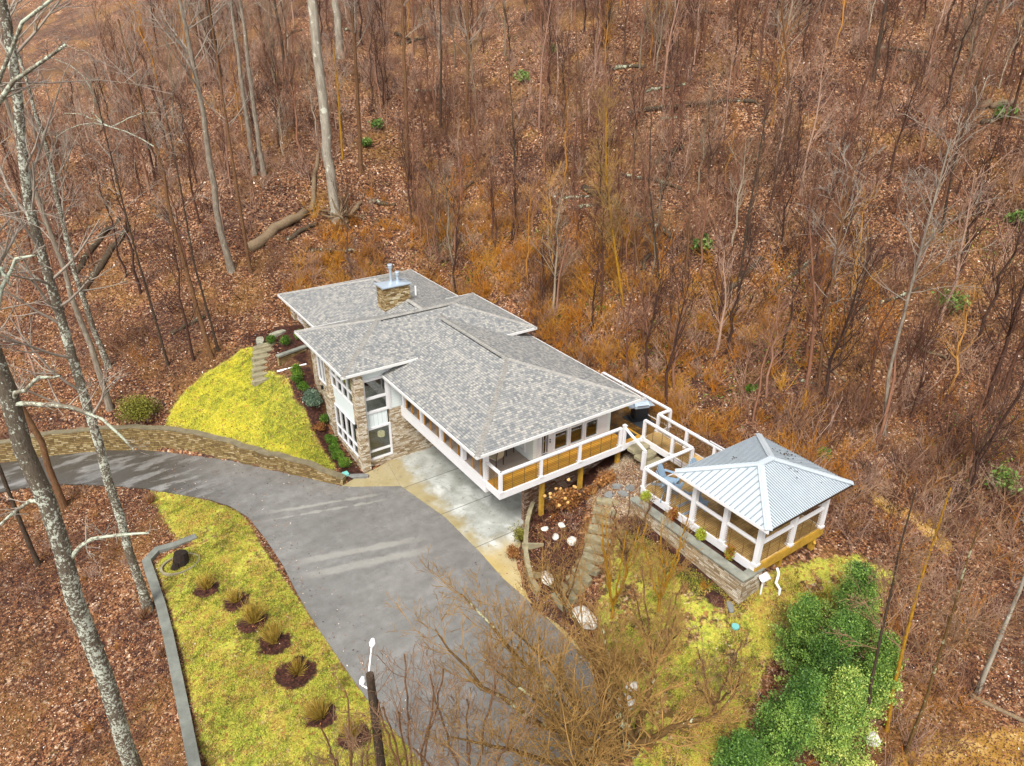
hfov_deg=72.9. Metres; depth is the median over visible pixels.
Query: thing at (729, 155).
sapling
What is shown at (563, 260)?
sapling
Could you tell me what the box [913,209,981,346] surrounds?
sapling
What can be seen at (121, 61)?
sapling
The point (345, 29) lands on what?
fallen log
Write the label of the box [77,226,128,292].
fallen log
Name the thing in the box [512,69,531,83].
green shrub
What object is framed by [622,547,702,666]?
bare tree
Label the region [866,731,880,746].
round stone
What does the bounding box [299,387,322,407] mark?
conifer shrub
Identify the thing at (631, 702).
white boulder
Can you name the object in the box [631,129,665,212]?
sapling
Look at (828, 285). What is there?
sapling
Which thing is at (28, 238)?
sapling
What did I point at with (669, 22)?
sapling
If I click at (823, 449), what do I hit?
green shrub
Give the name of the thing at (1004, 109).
rhododendron
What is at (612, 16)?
sapling
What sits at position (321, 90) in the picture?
bare tree
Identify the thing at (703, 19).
sapling
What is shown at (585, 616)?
white boulder
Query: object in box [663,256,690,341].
sapling
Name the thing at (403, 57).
bare tree
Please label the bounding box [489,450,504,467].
patio chair
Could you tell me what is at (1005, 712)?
fallen log
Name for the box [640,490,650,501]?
nandina
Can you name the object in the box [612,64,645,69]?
fallen log
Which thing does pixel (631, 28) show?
sapling
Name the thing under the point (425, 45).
sapling
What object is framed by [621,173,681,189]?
fallen log
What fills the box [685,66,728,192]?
sapling
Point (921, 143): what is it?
sapling
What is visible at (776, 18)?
sapling
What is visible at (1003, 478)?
green shrub
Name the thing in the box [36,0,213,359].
bare tree
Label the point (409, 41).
fallen log
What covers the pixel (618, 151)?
sapling
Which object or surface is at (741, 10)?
sapling
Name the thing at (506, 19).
sapling
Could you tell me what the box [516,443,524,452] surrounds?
window
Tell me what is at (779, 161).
sapling
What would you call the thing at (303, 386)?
boxwood
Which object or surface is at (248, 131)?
bare tree
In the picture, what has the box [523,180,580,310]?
sapling
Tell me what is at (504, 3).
sapling
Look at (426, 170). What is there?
sapling
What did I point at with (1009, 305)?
sapling
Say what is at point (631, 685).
white boulder
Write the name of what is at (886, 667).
holly tree
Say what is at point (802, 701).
holly tree
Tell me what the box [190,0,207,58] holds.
sapling
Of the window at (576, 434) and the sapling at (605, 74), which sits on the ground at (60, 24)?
the sapling at (605, 74)
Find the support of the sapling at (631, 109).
on the ground at (60, 24)
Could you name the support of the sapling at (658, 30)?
on the ground at (60, 24)
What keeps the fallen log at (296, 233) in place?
on the ground at (60, 24)
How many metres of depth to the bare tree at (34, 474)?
15.11 m
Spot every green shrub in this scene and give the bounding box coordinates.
[362,136,373,147]
[368,118,383,129]
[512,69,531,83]
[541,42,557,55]
[746,384,757,392]
[816,446,830,461]
[983,462,1022,494]
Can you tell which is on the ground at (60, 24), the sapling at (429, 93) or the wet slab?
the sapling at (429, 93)
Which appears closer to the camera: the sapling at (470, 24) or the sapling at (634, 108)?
the sapling at (634, 108)
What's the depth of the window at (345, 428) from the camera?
37.04 m
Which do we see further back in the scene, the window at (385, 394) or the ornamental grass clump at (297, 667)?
the window at (385, 394)
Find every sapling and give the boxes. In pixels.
[0,151,34,262]
[5,80,56,196]
[28,89,68,191]
[35,198,72,274]
[45,153,65,197]
[52,79,86,152]
[60,72,75,122]
[76,134,138,277]
[78,65,103,129]
[79,138,162,294]
[86,0,126,89]
[97,5,135,102]
[110,0,152,74]
[119,0,158,84]
[121,71,169,173]
[127,0,156,53]
[158,8,183,133]
[162,0,199,87]
[164,77,197,182]
[180,28,209,64]
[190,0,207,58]
[196,57,235,195]
[208,89,240,179]
[221,52,242,135]
[228,53,277,162]
[245,0,271,46]
[251,0,271,57]
[251,54,290,146]
[254,4,289,125]
[255,0,285,88]
[258,36,294,129]
[262,8,315,163]
[266,88,291,154]
[269,0,292,52]
[277,1,301,69]
[280,43,301,126]
[296,43,317,135]
[305,0,322,44]
[325,161,364,276]
[328,87,347,145]
[347,0,387,113]
[355,0,362,44]
[359,28,382,117]
[368,0,386,41]
[386,120,427,212]
[404,0,413,30]
[408,146,456,251]
[410,170,438,256]
[411,2,437,76]
[412,49,438,147]
[420,141,476,291]
[435,0,456,67]
[436,121,481,253]
[450,129,473,206]
[461,0,475,52]
[461,20,484,135]
[469,125,487,186]
[486,0,519,55]
[493,111,536,239]
[501,4,520,60]
[502,164,527,236]
[507,173,549,281]
[521,0,565,128]
[522,0,571,96]
[523,178,548,235]
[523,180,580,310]
[528,0,550,29]
[531,160,566,272]
[536,0,555,42]
[542,226,578,305]
[545,30,582,127]
[547,69,586,181]
[553,182,583,312]
[573,96,616,208]
[576,51,615,177]
[577,85,604,175]
[577,164,605,258]
[582,0,620,68]
[583,0,586,31]
[586,44,626,158]
[594,0,620,72]
[595,0,616,67]
[595,82,655,268]
[599,0,625,52]
[603,110,644,197]
[604,62,628,146]
[606,0,631,64]
[611,156,638,235]
[613,157,650,260]
[616,56,657,162]
[617,57,657,184]
[620,0,652,62]
[627,273,668,363]
[631,0,661,68]
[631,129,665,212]
[635,155,675,276]
[640,0,647,43]
[640,0,661,57]
[647,0,672,71]
[648,1,668,65]
[649,158,675,205]
[652,0,659,35]
[653,0,665,53]
[659,0,699,104]
[660,264,707,390]
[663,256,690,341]
[664,0,700,70]
[665,0,678,58]
[675,11,697,75]
[680,151,731,276]
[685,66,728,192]
[686,0,718,63]
[692,83,738,196]
[710,208,782,354]
[717,127,759,226]
[720,96,747,182]
[720,123,767,245]
[726,0,756,76]
[730,0,737,28]
[733,37,804,244]
[748,0,797,111]
[749,0,771,56]
[752,86,811,209]
[755,8,813,125]
[762,0,809,72]
[762,272,800,397]
[764,138,812,260]
[773,0,779,37]
[775,160,858,386]
[775,196,833,363]
[785,104,872,292]
[786,0,792,45]
[787,165,874,355]
[794,0,821,61]
[794,82,815,176]
[804,228,894,414]
[806,174,874,317]
[807,154,828,218]
[814,191,859,291]
[823,235,895,367]
[835,0,846,45]
[835,0,904,176]
[840,181,884,293]
[857,140,897,208]
[857,216,929,442]
[863,0,877,33]
[911,35,955,163]
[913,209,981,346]
[923,0,926,18]
[925,0,1004,124]
[929,261,993,392]
[939,59,1003,166]
[944,0,955,38]
[947,121,1023,268]
[950,0,992,72]
[953,0,1004,91]
[953,63,996,150]
[958,357,1023,504]
[961,342,1023,505]
[965,327,1020,475]
[969,193,1023,346]
[977,0,1015,62]
[991,267,1023,353]
[998,10,1023,88]
[1003,241,1023,332]
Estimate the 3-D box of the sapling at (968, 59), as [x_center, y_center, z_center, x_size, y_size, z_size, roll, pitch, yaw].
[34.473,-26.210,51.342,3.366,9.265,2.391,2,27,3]
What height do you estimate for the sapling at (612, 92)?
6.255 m
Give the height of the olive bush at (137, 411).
1.843 m
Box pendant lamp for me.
[377,427,384,436]
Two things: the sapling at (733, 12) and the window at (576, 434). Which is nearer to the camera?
the window at (576, 434)
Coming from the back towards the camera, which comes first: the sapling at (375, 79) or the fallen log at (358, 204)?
the sapling at (375, 79)
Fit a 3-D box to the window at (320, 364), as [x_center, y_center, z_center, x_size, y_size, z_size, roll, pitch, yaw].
[-10.451,-1.068,37.974,0.120,2.300,1.100,-17,32,-30]
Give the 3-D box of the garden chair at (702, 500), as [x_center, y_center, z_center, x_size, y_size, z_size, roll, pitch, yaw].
[7.372,4.767,28.278,1.076,1.011,0.850,-6,28,-13]
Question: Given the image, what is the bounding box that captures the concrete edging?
[142,534,201,765]
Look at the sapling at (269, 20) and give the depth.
62.07 m
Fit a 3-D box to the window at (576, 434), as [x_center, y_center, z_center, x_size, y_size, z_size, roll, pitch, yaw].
[3.005,2.146,32.356,0.820,1.500,0.120,-17,32,-30]
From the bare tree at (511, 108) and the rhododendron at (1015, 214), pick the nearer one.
the rhododendron at (1015, 214)
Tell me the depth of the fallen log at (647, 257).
42.99 m
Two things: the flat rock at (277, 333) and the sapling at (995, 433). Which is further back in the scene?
the flat rock at (277, 333)
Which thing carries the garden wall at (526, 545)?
on the ground at (60, 24)
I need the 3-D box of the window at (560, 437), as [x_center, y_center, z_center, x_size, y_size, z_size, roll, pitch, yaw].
[2.244,2.375,31.891,0.820,1.500,0.120,-17,32,-30]
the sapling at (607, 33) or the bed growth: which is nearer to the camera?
the bed growth
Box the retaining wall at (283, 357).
[276,345,306,365]
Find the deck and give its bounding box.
[486,372,723,515]
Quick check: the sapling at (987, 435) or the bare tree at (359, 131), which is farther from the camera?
the bare tree at (359, 131)
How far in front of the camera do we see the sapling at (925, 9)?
61.43 m
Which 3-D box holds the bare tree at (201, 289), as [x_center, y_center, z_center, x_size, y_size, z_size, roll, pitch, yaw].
[-18.292,-9.113,38.684,3.973,16.637,4.361,-3,27,-7]
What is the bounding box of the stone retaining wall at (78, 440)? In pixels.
[0,424,346,485]
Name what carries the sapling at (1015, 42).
on the ground at (60, 24)
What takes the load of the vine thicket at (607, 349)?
on the ground at (60, 24)
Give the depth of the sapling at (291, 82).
58.88 m
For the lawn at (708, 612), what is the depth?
25.39 m
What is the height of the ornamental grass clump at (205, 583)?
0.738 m
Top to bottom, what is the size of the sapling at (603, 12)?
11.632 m
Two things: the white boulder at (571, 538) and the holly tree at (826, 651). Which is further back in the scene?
the white boulder at (571, 538)
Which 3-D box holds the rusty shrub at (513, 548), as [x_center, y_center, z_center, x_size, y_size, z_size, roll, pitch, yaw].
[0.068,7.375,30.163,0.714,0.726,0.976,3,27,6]
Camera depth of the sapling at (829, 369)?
31.18 m
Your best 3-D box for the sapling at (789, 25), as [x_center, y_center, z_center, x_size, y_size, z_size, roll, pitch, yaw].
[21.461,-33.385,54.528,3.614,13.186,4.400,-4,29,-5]
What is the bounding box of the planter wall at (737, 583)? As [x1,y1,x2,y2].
[630,495,764,604]
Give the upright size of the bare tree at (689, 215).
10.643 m
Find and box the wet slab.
[726,601,733,612]
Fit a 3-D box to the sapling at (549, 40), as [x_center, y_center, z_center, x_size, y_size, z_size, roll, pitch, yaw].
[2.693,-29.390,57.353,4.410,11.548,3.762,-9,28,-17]
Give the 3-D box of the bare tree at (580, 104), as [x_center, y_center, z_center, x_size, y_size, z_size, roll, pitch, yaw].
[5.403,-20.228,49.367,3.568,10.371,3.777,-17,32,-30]
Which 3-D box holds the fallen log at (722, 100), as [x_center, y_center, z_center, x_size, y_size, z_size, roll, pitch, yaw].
[13.562,-20.934,52.717,9.657,1.536,0.481,9,28,16]
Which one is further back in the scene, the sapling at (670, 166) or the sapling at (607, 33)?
the sapling at (607, 33)
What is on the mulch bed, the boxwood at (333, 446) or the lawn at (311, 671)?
the boxwood at (333, 446)
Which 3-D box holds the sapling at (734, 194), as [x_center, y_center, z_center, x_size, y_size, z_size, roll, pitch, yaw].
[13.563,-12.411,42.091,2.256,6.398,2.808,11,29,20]
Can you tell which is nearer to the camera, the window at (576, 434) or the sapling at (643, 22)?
the window at (576, 434)
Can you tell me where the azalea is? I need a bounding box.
[508,521,527,543]
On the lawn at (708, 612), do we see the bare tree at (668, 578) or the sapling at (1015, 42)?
the bare tree at (668, 578)
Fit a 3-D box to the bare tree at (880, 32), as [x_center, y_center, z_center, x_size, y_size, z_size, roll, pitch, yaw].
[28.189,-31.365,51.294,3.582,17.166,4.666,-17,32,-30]
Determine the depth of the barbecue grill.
34.73 m
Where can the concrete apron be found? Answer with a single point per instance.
(383, 475)
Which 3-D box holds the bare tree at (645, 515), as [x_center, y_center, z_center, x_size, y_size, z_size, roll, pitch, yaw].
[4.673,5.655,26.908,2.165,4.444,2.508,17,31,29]
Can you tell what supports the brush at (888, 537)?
on the ground at (60, 24)
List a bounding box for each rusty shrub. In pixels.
[312,421,325,430]
[506,543,520,560]
[583,484,597,495]
[592,469,616,486]
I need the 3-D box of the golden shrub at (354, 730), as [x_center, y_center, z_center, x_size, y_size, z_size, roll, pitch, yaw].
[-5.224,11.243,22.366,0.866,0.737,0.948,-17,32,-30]
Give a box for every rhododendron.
[691,233,712,253]
[931,286,973,315]
[993,102,1018,122]
[1003,209,1023,222]
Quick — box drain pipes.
[759,568,780,595]
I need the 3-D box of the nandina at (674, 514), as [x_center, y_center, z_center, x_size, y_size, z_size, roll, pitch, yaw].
[6.579,5.374,28.237,0.607,0.708,0.467,-17,32,-30]
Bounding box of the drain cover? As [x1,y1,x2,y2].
[731,623,739,629]
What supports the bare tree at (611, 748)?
on the ground at (60, 24)
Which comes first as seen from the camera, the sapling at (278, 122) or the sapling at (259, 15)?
the sapling at (278, 122)
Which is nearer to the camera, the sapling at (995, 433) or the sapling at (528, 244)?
the sapling at (995, 433)
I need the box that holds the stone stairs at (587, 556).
[551,497,618,612]
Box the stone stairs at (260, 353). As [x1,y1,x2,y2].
[251,341,275,386]
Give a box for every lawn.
[151,491,420,765]
[165,346,335,469]
[597,528,896,765]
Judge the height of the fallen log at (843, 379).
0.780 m
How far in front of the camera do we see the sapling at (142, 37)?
67.56 m
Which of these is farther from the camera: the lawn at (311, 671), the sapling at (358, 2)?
the sapling at (358, 2)
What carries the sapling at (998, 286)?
on the ground at (60, 24)
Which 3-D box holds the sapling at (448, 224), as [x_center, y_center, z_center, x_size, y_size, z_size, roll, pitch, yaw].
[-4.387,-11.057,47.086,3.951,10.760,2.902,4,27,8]
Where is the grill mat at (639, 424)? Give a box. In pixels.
[623,415,654,427]
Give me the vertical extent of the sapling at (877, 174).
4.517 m
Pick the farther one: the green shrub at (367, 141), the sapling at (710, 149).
the green shrub at (367, 141)
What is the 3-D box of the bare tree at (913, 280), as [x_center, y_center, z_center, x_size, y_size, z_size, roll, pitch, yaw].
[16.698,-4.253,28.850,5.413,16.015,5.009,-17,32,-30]
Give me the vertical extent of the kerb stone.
0.300 m
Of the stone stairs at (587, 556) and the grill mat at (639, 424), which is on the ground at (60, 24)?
the stone stairs at (587, 556)
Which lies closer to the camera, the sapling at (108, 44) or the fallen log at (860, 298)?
the fallen log at (860, 298)
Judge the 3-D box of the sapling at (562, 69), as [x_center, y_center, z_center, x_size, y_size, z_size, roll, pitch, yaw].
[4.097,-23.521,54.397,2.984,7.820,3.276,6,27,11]
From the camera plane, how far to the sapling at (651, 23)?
58.24 m
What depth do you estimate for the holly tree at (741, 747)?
20.42 m
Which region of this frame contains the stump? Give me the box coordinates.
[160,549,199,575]
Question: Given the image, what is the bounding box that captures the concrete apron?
[342,462,399,486]
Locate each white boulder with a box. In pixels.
[541,571,553,584]
[552,533,558,539]
[558,522,564,527]
[567,536,575,545]
[572,605,596,629]
[617,694,635,709]
[625,681,637,691]
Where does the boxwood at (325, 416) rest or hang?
on the mulch bed
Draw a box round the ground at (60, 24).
[0,0,1023,765]
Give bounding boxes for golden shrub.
[223,586,241,602]
[336,718,363,739]
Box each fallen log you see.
[71,216,121,274]
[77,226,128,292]
[170,315,205,334]
[247,208,307,252]
[285,222,317,240]
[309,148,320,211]
[310,247,357,253]
[343,201,361,225]
[344,27,370,33]
[367,199,395,205]
[394,31,410,39]
[400,33,433,44]
[424,181,473,216]
[447,159,474,184]
[480,231,510,254]
[563,195,592,198]
[573,201,608,209]
[581,184,673,238]
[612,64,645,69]
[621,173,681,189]
[627,98,757,115]
[641,247,653,269]
[642,144,684,169]
[645,82,687,92]
[717,255,764,302]
[769,245,830,294]
[799,378,833,389]
[814,357,847,382]
[839,292,880,306]
[859,285,922,310]
[880,46,926,52]
[905,339,947,359]
[968,693,1023,722]
[973,99,1013,109]
[978,112,1017,124]
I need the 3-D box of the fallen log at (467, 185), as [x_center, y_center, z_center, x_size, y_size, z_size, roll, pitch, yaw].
[-5.003,-14.689,55.363,4.399,2.536,0.380,-14,30,-26]
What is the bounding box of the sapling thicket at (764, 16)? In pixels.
[0,0,1023,534]
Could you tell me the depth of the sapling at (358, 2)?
73.00 m
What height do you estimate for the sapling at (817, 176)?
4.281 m
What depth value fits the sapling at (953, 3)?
58.61 m
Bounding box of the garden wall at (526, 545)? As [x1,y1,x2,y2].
[522,501,547,596]
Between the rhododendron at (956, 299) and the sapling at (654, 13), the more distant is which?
the sapling at (654, 13)
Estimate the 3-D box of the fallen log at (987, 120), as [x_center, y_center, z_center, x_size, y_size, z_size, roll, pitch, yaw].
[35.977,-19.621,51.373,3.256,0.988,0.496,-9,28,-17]
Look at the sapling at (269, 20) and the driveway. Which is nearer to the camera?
the driveway
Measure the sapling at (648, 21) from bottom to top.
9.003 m
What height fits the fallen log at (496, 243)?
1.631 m
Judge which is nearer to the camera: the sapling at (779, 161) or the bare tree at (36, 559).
the bare tree at (36, 559)
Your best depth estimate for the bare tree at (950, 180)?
39.49 m
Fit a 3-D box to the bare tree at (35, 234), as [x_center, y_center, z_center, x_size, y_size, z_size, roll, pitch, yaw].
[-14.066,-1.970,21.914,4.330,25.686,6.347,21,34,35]
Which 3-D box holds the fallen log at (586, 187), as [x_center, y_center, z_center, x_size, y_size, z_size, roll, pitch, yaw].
[7.633,-11.716,46.913,0.575,1.800,9.731,-15,30,-27]
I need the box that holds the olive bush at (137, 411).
[109,392,162,424]
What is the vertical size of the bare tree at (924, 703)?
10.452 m
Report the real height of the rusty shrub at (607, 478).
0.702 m
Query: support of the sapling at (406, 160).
on the ground at (60, 24)
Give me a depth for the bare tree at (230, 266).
42.01 m
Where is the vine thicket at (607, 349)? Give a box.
[281,155,884,513]
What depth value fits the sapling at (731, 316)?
34.57 m
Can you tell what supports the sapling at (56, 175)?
on the ground at (60, 24)
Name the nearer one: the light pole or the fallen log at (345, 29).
the light pole
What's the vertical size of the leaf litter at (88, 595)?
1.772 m
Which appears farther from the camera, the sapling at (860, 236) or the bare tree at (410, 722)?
the sapling at (860, 236)
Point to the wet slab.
(730, 607)
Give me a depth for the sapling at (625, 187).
44.10 m
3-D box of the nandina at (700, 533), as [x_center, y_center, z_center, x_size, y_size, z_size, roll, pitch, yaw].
[7.369,5.952,27.146,0.513,0.671,0.496,-17,32,-30]
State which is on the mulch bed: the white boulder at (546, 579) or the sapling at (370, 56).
the white boulder at (546, 579)
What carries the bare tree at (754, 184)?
on the ground at (60, 24)
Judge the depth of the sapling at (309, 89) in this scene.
58.46 m
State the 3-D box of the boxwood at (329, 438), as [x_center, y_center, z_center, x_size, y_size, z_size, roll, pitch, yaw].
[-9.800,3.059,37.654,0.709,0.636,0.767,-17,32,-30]
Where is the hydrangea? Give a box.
[543,478,582,511]
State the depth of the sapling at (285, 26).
66.06 m
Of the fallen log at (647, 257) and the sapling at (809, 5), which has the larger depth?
the sapling at (809, 5)
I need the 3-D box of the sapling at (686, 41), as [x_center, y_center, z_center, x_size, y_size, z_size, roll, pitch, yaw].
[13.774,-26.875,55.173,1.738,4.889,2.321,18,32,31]
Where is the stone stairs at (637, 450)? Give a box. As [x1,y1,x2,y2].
[627,441,662,469]
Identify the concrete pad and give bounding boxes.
[388,446,593,661]
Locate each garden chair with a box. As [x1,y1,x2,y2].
[651,463,679,485]
[660,478,683,505]
[676,490,708,514]
[688,458,696,464]
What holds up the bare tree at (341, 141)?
on the ground at (60, 24)
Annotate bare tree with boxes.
[0,0,111,368]
[0,0,113,411]
[0,0,153,611]
[0,0,170,765]
[0,217,67,508]
[0,465,40,565]
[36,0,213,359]
[59,48,176,365]
[127,0,244,273]
[133,56,219,351]
[166,0,265,273]
[189,0,202,56]
[206,0,223,76]
[227,0,257,175]
[234,0,266,175]
[252,0,288,91]
[301,663,387,765]
[307,0,342,224]
[322,31,351,159]
[332,0,344,58]
[335,0,373,173]
[340,627,475,765]
[383,538,761,765]
[401,0,435,177]
[413,633,539,765]
[414,0,452,127]
[440,0,500,121]
[491,60,534,205]
[529,524,601,620]
[559,19,609,169]
[582,487,652,618]
[583,79,637,306]
[596,479,661,565]
[602,127,653,309]
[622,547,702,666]
[626,91,668,278]
[634,496,702,612]
[665,89,726,276]
[685,622,755,713]
[736,101,794,276]
[763,0,826,153]
[793,124,886,392]
[821,461,972,755]
[837,70,1023,436]
[839,468,1011,732]
[870,0,887,82]
[889,488,1023,753]
[940,43,1001,233]
[969,0,1020,97]
[974,510,1023,694]
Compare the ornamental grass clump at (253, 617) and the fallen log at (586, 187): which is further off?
the fallen log at (586, 187)
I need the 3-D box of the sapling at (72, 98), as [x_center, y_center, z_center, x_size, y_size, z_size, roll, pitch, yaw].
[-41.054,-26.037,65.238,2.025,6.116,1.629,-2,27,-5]
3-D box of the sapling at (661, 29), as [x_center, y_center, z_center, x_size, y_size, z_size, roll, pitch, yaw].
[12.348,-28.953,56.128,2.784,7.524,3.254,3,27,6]
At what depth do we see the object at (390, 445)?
36.50 m
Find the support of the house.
on the ground at (60, 24)
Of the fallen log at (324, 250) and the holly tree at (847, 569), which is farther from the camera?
the fallen log at (324, 250)
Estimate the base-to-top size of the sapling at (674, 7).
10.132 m
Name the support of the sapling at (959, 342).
on the ground at (60, 24)
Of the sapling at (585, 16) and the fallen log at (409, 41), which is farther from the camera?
the fallen log at (409, 41)
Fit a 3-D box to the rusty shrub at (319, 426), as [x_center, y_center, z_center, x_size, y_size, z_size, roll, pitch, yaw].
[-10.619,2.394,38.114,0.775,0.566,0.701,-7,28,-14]
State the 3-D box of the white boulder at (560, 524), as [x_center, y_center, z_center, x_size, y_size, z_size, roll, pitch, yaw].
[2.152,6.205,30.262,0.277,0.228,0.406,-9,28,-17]
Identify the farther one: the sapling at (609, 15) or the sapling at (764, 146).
the sapling at (609, 15)
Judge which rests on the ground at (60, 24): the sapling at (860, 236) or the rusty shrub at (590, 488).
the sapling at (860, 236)
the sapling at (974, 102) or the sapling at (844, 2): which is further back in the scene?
the sapling at (844, 2)
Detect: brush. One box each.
[0,0,429,219]
[0,0,1023,539]
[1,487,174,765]
[690,371,1023,765]
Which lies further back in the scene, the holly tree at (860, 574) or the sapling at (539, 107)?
the sapling at (539, 107)
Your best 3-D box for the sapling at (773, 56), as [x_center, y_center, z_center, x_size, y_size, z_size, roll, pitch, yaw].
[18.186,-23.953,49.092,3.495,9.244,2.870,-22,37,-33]
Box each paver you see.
[604,491,614,498]
[612,484,622,488]
[617,490,628,497]
[626,484,634,490]
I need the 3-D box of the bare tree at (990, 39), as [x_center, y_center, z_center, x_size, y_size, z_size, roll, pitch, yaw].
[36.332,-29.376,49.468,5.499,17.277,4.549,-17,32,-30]
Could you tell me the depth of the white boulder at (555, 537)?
29.75 m
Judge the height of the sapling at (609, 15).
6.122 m
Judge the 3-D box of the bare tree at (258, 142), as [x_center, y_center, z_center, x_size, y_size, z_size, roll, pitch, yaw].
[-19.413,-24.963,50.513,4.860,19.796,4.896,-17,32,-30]
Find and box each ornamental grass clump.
[195,569,216,589]
[237,595,267,624]
[256,617,282,644]
[284,651,308,677]
[300,692,331,721]
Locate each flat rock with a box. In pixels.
[256,336,263,344]
[269,329,285,336]
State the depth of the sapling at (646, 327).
36.50 m
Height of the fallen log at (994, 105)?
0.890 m
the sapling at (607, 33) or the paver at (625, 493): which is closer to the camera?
the paver at (625, 493)
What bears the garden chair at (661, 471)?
on the pavilion
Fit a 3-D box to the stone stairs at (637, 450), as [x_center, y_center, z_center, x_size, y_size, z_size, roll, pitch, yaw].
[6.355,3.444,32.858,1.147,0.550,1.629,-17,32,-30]
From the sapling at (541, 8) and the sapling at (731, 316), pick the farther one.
the sapling at (541, 8)
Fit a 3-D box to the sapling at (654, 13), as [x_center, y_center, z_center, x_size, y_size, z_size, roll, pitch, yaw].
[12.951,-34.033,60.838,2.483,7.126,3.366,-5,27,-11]
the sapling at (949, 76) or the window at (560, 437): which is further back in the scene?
the sapling at (949, 76)
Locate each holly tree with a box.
[709,725,770,765]
[741,664,842,765]
[768,588,826,672]
[774,606,871,711]
[805,664,885,765]
[821,557,884,671]
[828,556,883,638]
[837,627,908,728]
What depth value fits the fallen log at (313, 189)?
54.25 m
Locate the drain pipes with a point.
(764, 577)
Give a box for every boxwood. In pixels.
[264,334,275,344]
[280,335,292,345]
[289,370,303,382]
[290,363,300,372]
[296,381,308,391]
[319,413,329,423]
[324,434,337,443]
[328,441,340,452]
[330,448,344,459]
[337,456,351,467]
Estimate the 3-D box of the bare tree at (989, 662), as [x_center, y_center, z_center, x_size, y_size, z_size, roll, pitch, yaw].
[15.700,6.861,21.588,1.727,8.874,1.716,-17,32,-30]
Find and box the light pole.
[359,638,385,765]
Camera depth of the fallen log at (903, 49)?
57.80 m
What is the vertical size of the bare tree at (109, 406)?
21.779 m
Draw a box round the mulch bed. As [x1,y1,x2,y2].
[289,366,614,595]
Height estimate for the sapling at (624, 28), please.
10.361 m
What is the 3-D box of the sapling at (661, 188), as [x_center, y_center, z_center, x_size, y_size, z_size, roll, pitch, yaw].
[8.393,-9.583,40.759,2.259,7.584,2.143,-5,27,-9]
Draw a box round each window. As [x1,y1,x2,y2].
[316,355,326,385]
[329,368,352,405]
[334,403,358,457]
[363,376,389,414]
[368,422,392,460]
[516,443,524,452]
[553,427,568,451]
[569,422,583,445]
[584,417,598,439]
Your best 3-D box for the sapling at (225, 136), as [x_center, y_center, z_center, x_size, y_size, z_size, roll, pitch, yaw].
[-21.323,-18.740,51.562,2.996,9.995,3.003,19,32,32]
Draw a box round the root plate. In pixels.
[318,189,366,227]
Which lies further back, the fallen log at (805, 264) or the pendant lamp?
the fallen log at (805, 264)
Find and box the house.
[277,263,643,520]
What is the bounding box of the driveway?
[0,450,606,765]
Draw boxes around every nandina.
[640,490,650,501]
[667,506,678,521]
[695,526,706,540]
[724,544,735,560]
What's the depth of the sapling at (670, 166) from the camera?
43.39 m
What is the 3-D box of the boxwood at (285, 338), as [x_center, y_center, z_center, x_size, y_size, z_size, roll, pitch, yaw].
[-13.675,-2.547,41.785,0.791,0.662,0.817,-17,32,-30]
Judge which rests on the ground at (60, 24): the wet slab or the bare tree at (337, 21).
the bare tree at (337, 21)
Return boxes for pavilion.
[640,433,853,571]
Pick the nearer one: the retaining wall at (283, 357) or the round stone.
the round stone
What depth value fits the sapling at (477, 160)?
54.18 m
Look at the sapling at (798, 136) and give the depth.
44.30 m
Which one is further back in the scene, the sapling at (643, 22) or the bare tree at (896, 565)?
the sapling at (643, 22)
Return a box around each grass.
[135,606,151,618]
[142,490,157,503]
[152,642,165,659]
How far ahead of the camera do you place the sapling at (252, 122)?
55.26 m
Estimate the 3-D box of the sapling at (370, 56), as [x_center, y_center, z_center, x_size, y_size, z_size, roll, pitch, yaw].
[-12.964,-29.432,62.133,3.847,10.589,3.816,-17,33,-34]
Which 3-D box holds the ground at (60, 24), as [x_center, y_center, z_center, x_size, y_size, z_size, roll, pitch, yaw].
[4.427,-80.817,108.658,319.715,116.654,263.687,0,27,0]
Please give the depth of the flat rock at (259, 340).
42.48 m
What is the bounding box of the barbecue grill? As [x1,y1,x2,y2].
[627,399,654,421]
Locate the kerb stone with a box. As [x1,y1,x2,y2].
[349,473,368,478]
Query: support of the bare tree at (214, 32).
on the ground at (60, 24)
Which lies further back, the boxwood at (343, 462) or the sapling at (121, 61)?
the sapling at (121, 61)
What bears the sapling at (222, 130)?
on the ground at (60, 24)
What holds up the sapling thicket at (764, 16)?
on the ground at (60, 24)
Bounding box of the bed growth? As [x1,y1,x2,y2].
[520,466,719,604]
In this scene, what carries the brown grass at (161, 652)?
on the ground at (60, 24)
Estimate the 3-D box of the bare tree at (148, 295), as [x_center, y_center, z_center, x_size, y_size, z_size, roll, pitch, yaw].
[-20.712,-8.654,37.739,5.470,17.416,3.552,2,27,4]
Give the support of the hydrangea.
on the mulch bed
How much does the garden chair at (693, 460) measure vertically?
1.011 m
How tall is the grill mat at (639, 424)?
0.010 m
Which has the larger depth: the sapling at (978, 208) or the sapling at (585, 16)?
the sapling at (585, 16)
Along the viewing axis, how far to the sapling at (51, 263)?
45.68 m
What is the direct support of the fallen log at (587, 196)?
on the ground at (60, 24)

